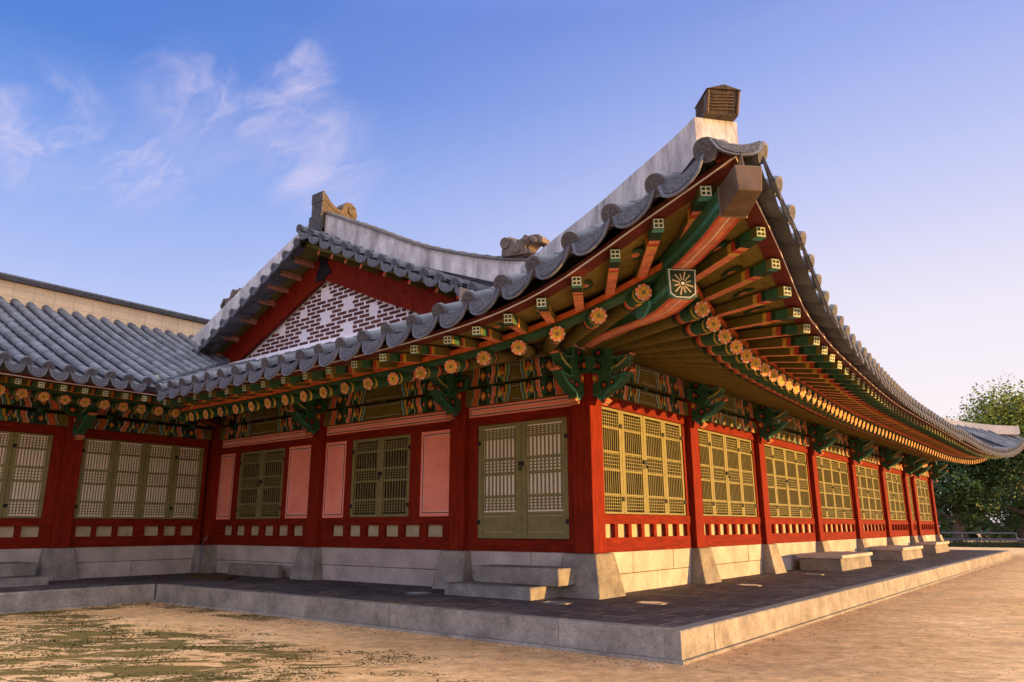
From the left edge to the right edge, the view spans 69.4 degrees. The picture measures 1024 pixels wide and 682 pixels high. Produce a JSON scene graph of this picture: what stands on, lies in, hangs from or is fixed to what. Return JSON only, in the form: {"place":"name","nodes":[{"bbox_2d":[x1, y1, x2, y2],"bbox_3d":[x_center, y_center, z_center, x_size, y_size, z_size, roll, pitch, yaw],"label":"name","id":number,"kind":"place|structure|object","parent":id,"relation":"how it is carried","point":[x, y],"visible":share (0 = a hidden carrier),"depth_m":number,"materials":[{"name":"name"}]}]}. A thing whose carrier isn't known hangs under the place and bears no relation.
{"place":"outdoors","nodes":[
{"label":"outdoors","id":0,"kind":"place"},
{"bbox_2d":[187,573,236,579],"bbox_3d":[-6.074,4.729,14.858,2.195,0.026,0.700,-11,-18,37],"label":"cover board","id":1,"kind":"object","parent":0,"point":[211,576],"visible":1,"depth_m":14.58,"materials":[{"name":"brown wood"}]},
{"bbox_2d":[0,550,1001,627],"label":"terrace","id":2,"kind":"structure","parent":0,"point":[689,604],"depth_m":11.25,"materials":[{"name":"stone"}]},
{"bbox_2d":[0,575,48,587],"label":"wing step","id":3,"kind":"object","parent":2,"relation":"on","point":[35,580],"visible":0.76,"depth_m":12.67,"materials":[{"name":"stone"}]},
{"bbox_2d":[0,561,36,577],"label":"wing step","id":4,"kind":"object","parent":3,"relation":"on","point":[15,569],"visible":1,"depth_m":12.90,"materials":[{"name":"stone"}]},
{"bbox_2d":[0,272,229,580],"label":"palace wing","id":5,"kind":"structure","parent":2,"relation":"on","point":[103,457],"depth_m":15.03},
{"bbox_2d":[0,431,14,517],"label":"window leaf","id":6,"kind":"structure","parent":5,"relation":"in","point":[6,438],"depth_m":13.89,"materials":[{"name":"paint"}]},
{"bbox_2d":[1,432,52,517],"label":"window leaf","id":7,"kind":"structure","parent":5,"relation":"in","point":[30,455],"depth_m":14.14,"materials":[{"name":"paint"}]},
{"bbox_2d":[74,438,115,518],"bbox_3d":[-8.513,2.801,15.065,0.072,1.590,0.657,-11,-18,37],"label":"window leaf","id":8,"kind":"structure","parent":5,"relation":"in","point":[95,476],"depth_m":15.08,"materials":[{"name":"paint"}]},
{"bbox_2d":[107,441,146,518],"bbox_3d":[-8.116,2.926,15.568,0.051,1.590,0.632,-11,-18,37],"label":"window leaf","id":9,"kind":"structure","parent":5,"relation":"in","point":[129,458],"depth_m":15.56,"materials":[{"name":"paint"}]},
{"bbox_2d":[138,443,175,518],"bbox_3d":[-7.712,3.049,16.063,0.051,1.590,0.652,-11,-18,37],"label":"window leaf","id":10,"kind":"structure","parent":5,"relation":"in","point":[155,498],"depth_m":16.06,"materials":[{"name":"paint"}]},
{"bbox_2d":[168,446,203,518],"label":"window leaf","id":11,"kind":"structure","parent":5,"relation":"in","point":[188,465],"depth_m":16.56,"materials":[{"name":"paint"}]},
{"bbox_2d":[228,563,282,577],"bbox_3d":[-5.232,4.663,15.016,1.750,0.235,0.140,-11,-18,37],"label":"stone step","id":12,"kind":"object","parent":2,"relation":"on","point":[259,570],"visible":0.99,"depth_m":14.88,"materials":[{"name":"stone"}]},
{"bbox_2d":[404,592,431,593],"bbox_3d":[-1.410,3.786,11.087,0.420,0.018,0.420,-11,-18,37],"label":"floor light","id":13,"kind":"object","parent":2,"relation":"on","point":[417,592],"visible":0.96,"depth_m":11.06,"materials":[{"name":"metal"}]},
{"bbox_2d":[445,580,559,600],"bbox_3d":[-0.138,3.610,10.703,1.590,0.185,0.770,-11,-18,37],"label":"door step","id":14,"kind":"object","parent":2,"relation":"on","point":[472,588],"depth_m":10.34,"materials":[{"name":"stone"}]},
{"bbox_2d":[475,564,576,586],"bbox_3d":[0.182,3.384,10.688,1.520,0.236,0.480,-11,-18,37],"label":"door step","id":15,"kind":"object","parent":14,"relation":"on","point":[552,576],"depth_m":10.41,"materials":[{"name":"stone"}]},
{"bbox_2d":[540,601,572,604],"bbox_3d":[0.580,3.411,9.620,0.420,0.018,0.420,-11,-18,37],"label":"floor light","id":16,"kind":"object","parent":2,"relation":"on","point":[556,602],"visible":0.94,"depth_m":9.60,"materials":[{"name":"metal"}]},
{"bbox_2d":[151,84,1023,599],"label":"palace hall","id":17,"kind":"structure","parent":2,"relation":"on","point":[661,368],"depth_m":12.39,"materials":[{"name":"red paint"}]},
{"bbox_2d":[198,535,207,572],"bbox_3d":[-6.783,4.666,16.186,0.069,0.808,0.313,0,-14,-1],"label":"cable conduit","id":18,"kind":"object","parent":17,"relation":"attached to","point":[201,553],"visible":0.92,"depth_m":16.06,"materials":[{"name":"metal"}]},
{"bbox_2d":[235,450,262,518],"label":"window leaf","id":19,"kind":"structure","parent":17,"relation":"in","point":[253,463],"depth_m":16.27,"materials":[{"name":"paint"}]},
{"bbox_2d":[257,448,284,518],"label":"window leaf","id":20,"kind":"structure","parent":17,"relation":"in","point":[275,461],"depth_m":15.78,"materials":[{"name":"paint"}]},
{"bbox_2d":[349,437,381,516],"bbox_3d":[-2.736,2.580,13.947,0.812,1.450,0.142,-11,-18,37],"label":"window leaf","id":21,"kind":"structure","parent":17,"relation":"in","point":[367,500],"depth_m":13.96,"materials":[{"name":"paint"}]},
{"bbox_2d":[377,434,410,516],"bbox_3d":[-2.120,2.453,13.452,0.852,1.450,0.178,-11,-18,37],"label":"window leaf","id":22,"kind":"structure","parent":17,"relation":"in","point":[398,459],"depth_m":13.48,"materials":[{"name":"paint"}]},
{"bbox_2d":[477,422,521,538],"bbox_3d":[-0.204,2.247,11.916,0.907,1.810,0.072,-11,-18,37],"label":"door leaf","id":23,"kind":"structure","parent":17,"relation":"in","point":[499,445],"depth_m":11.91,"materials":[{"name":"paint"}]},
{"bbox_2d":[518,417,568,538],"bbox_3d":[0.486,2.106,11.364,0.947,1.810,0.109,-11,-18,37],"label":"door leaf","id":24,"kind":"structure","parent":17,"relation":"in","point":[543,463],"depth_m":11.37,"materials":[{"name":"paint"}]},
{"bbox_2d":[602,406,624,513],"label":"window leaf","id":25,"kind":"structure","parent":17,"relation":"in","point":[609,440],"depth_m":11.51,"materials":[{"name":"paint"}]},
{"bbox_2d":[620,411,648,514],"bbox_3d":[1.960,1.981,11.992,0.178,1.620,0.756,-11,-18,37],"label":"window leaf","id":26,"kind":"structure","parent":17,"relation":"in","point":[630,454],"depth_m":12.00,"materials":[{"name":"paint"}]},
{"bbox_2d":[642,416,667,514],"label":"window leaf","id":27,"kind":"structure","parent":17,"relation":"in","point":[653,500],"depth_m":12.55,"materials":[{"name":"paint"}]},
{"bbox_2d":[662,420,686,514],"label":"window leaf","id":28,"kind":"structure","parent":17,"relation":"in","point":[670,443],"depth_m":13.11,"materials":[{"name":"paint"}]},
{"bbox_2d":[698,429,714,515],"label":"window leaf","id":29,"kind":"structure","parent":17,"relation":"in","point":[707,495],"depth_m":14.12,"materials":[{"name":"paint"}]},
{"bbox_2d":[709,431,729,515],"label":"window leaf","id":30,"kind":"structure","parent":17,"relation":"in","point":[718,478],"depth_m":14.60,"materials":[{"name":"paint"}]},
{"bbox_2d":[724,435,743,516],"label":"window leaf","id":31,"kind":"structure","parent":17,"relation":"in","point":[730,448],"depth_m":15.15,"materials":[{"name":"paint"}]},
{"bbox_2d":[738,438,756,516],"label":"window leaf","id":32,"kind":"structure","parent":17,"relation":"in","point":[745,458],"depth_m":15.71,"materials":[{"name":"paint"}]},
{"bbox_2d":[764,444,778,516],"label":"window leaf","id":33,"kind":"structure","parent":17,"relation":"in","point":[769,457],"depth_m":16.79,"materials":[{"name":"paint"}]},
{"bbox_2d":[772,446,789,517],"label":"window leaf","id":34,"kind":"structure","parent":17,"relation":"in","point":[778,458],"depth_m":17.30,"materials":[{"name":"paint"}]},
{"bbox_2d":[780,448,801,517],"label":"window leaf","id":35,"kind":"structure","parent":17,"relation":"in","point":[790,458],"depth_m":17.90,"materials":[{"name":"paint"}]},
{"bbox_2d":[793,451,811,517],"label":"window leaf","id":36,"kind":"structure","parent":17,"relation":"in","point":[802,483],"depth_m":18.52,"materials":[{"name":"paint"}]},
{"bbox_2d":[816,456,827,517],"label":"window leaf","id":37,"kind":"structure","parent":17,"relation":"in","point":[819,464],"depth_m":19.65,"materials":[{"name":"paint"}]},
{"bbox_2d":[819,457,835,518],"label":"window leaf","id":38,"kind":"structure","parent":17,"relation":"in","point":[827,474],"depth_m":20.15,"materials":[{"name":"paint"}]},
{"bbox_2d":[830,459,844,518],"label":"window leaf","id":39,"kind":"structure","parent":17,"relation":"in","point":[839,507],"depth_m":20.78,"materials":[{"name":"paint"}]},
{"bbox_2d":[839,461,852,518],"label":"window leaf","id":40,"kind":"structure","parent":17,"relation":"in","point":[843,467],"depth_m":21.41,"materials":[{"name":"paint"}]},
{"bbox_2d":[855,465,863,518],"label":"window leaf","id":41,"kind":"structure","parent":17,"relation":"in","point":[857,469],"depth_m":22.57,"materials":[{"name":"paint"}]},
{"bbox_2d":[858,465,870,518],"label":"window leaf","id":42,"kind":"structure","parent":17,"relation":"in","point":[864,491],"depth_m":23.02,"materials":[{"name":"paint"}]},
{"bbox_2d":[865,467,876,519],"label":"window leaf","id":43,"kind":"structure","parent":17,"relation":"in","point":[873,513],"depth_m":23.64,"materials":[{"name":"paint"}]},
{"bbox_2d":[871,468,882,519],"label":"window leaf","id":44,"kind":"structure","parent":17,"relation":"in","point":[875,477],"depth_m":24.24,"materials":[{"name":"paint"}]},
{"bbox_2d":[885,472,891,519],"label":"window leaf","id":45,"kind":"structure","parent":17,"relation":"in","point":[885,472],"depth_m":25.38,"materials":[{"name":"paint"}]},
{"bbox_2d":[886,472,896,519],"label":"window leaf","id":46,"kind":"structure","parent":17,"relation":"in","point":[890,486],"depth_m":25.79,"materials":[{"name":"paint"}]},
{"bbox_2d":[891,473,901,519],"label":"window leaf","id":47,"kind":"structure","parent":17,"relation":"in","point":[894,481],"depth_m":26.36,"materials":[{"name":"paint"}]},
{"bbox_2d":[896,474,905,519],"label":"window leaf","id":48,"kind":"structure","parent":17,"relation":"in","point":[899,483],"depth_m":26.92,"materials":[{"name":"paint"}]},
{"bbox_2d":[907,477,913,519],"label":"window leaf","id":49,"kind":"structure","parent":17,"relation":"in","point":[909,484],"depth_m":28.19,"materials":[{"name":"paint"}]},
{"bbox_2d":[916,479,924,520],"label":"window leaf","id":50,"kind":"structure","parent":17,"relation":"in","point":[920,498],"depth_m":29.59,"materials":[{"name":"paint"}]},
{"bbox_2d":[920,480,928,520],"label":"window leaf","id":51,"kind":"structure","parent":17,"relation":"in","point":[922,486],"depth_m":30.20,"materials":[{"name":"paint"}]},
{"bbox_2d":[923,480,931,520],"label":"window leaf","id":52,"kind":"structure","parent":17,"relation":"in","point":[925,482],"depth_m":30.77,"materials":[{"name":"paint"}]},
{"bbox_2d":[636,601,667,604],"bbox_3d":[1.811,3.394,9.566,0.420,0.018,0.420,-11,-18,37],"label":"floor light","id":53,"kind":"object","parent":2,"relation":"on","point":[651,602],"visible":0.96,"depth_m":9.56,"materials":[{"name":"metal"}]},
{"bbox_2d":[737,584,762,585],"bbox_3d":[3.987,4.096,12.387,0.420,0.018,0.420,-11,-18,37],"label":"floor light","id":54,"kind":"object","parent":2,"relation":"on","point":[749,585],"visible":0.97,"depth_m":12.32,"materials":[{"name":"metal"}]},
{"bbox_2d":[805,573,824,574],"bbox_3d":[6.177,4.770,15.098,0.420,0.018,0.420,-11,-18,37],"label":"floor light","id":55,"kind":"object","parent":2,"relation":"on","point":[813,574],"visible":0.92,"depth_m":14.96,"materials":[{"name":"metal"}]},
{"bbox_2d":[797,551,872,570],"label":"step","id":56,"kind":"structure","parent":2,"relation":"on","point":[834,561],"depth_m":16.54,"materials":[{"name":"stone"}]},
{"bbox_2d":[868,545,922,560],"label":"stone step","id":57,"kind":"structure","parent":2,"relation":"on","point":[898,552],"depth_m":21.22,"materials":[{"name":"stone"}]},
{"bbox_2d":[916,541,948,552],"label":"stone step","id":58,"kind":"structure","parent":2,"relation":"on","point":[935,546],"depth_m":26.51,"materials":[{"name":"stone"}]},
{"bbox_2d":[0,526,1023,681],"bbox_3d":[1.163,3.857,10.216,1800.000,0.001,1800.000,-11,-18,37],"label":"ground","id":59,"kind":"structure","parent":0,"point":[861,650],"depth_m":7.71,"materials":[{"name":"beige sand"}]},
{"bbox_2d":[0,602,477,681],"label":"moss","id":60,"kind":"object","parent":59,"relation":"on","point":[117,638],"visible":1,"depth_m":7.62,"materials":[{"name":"green plant"}]},
{"bbox_2d":[0,550,1012,664],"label":"kerb","id":61,"kind":"structure","parent":59,"relation":"on","point":[689,643],"depth_m":9.31,"materials":[{"name":"stone"}]},
{"bbox_2d":[1,563,1022,681],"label":"pebbles","id":62,"kind":"object","parent":59,"relation":"on","point":[991,566],"visible":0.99,"depth_m":8.58,"materials":[{"name":"stone"}]},
{"bbox_2d":[921,459,1013,541],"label":"broadleaf tree","id":63,"kind":"object","parent":59,"relation":"on","point":[960,497],"visible":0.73,"depth_m":47.62,"materials":[{"name":"green plant"}]},
{"bbox_2d":[936,506,1017,540],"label":"thicket","id":64,"kind":"object","parent":59,"relation":"on","point":[979,528],"visible":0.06,"depth_m":62.10,"materials":[{"name":"green plant"}]},
{"bbox_2d":[939,532,1023,541],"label":"metal railing","id":65,"kind":"object","parent":59,"relation":"on","point":[963,539],"visible":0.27,"depth_m":44.21,"materials":[{"name":"metal"}]},
{"bbox_2d":[943,371,1023,514],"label":"broadleaf tree","id":66,"kind":"object","parent":59,"relation":"on","point":[1007,414],"visible":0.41,"depth_m":48.83,"materials":[{"name":"green plant"}]},
{"bbox_2d":[946,540,1023,547],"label":"hedge","id":67,"kind":"object","parent":59,"relation":"on","point":[998,544],"visible":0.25,"depth_m":43.08,"materials":[{"name":"green plant"}]},
{"bbox_2d":[965,483,1023,541],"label":"broadleaf tree","id":68,"kind":"object","parent":59,"relation":"on","point":[1009,518],"visible":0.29,"depth_m":55.29,"materials":[{"name":"green plant"}]},
{"bbox_2d":[0,0,1023,525],"label":"sky","id":69,"kind":"structure","parent":0,"point":[155,153],"materials":[{"name":"blue"}]}
]}

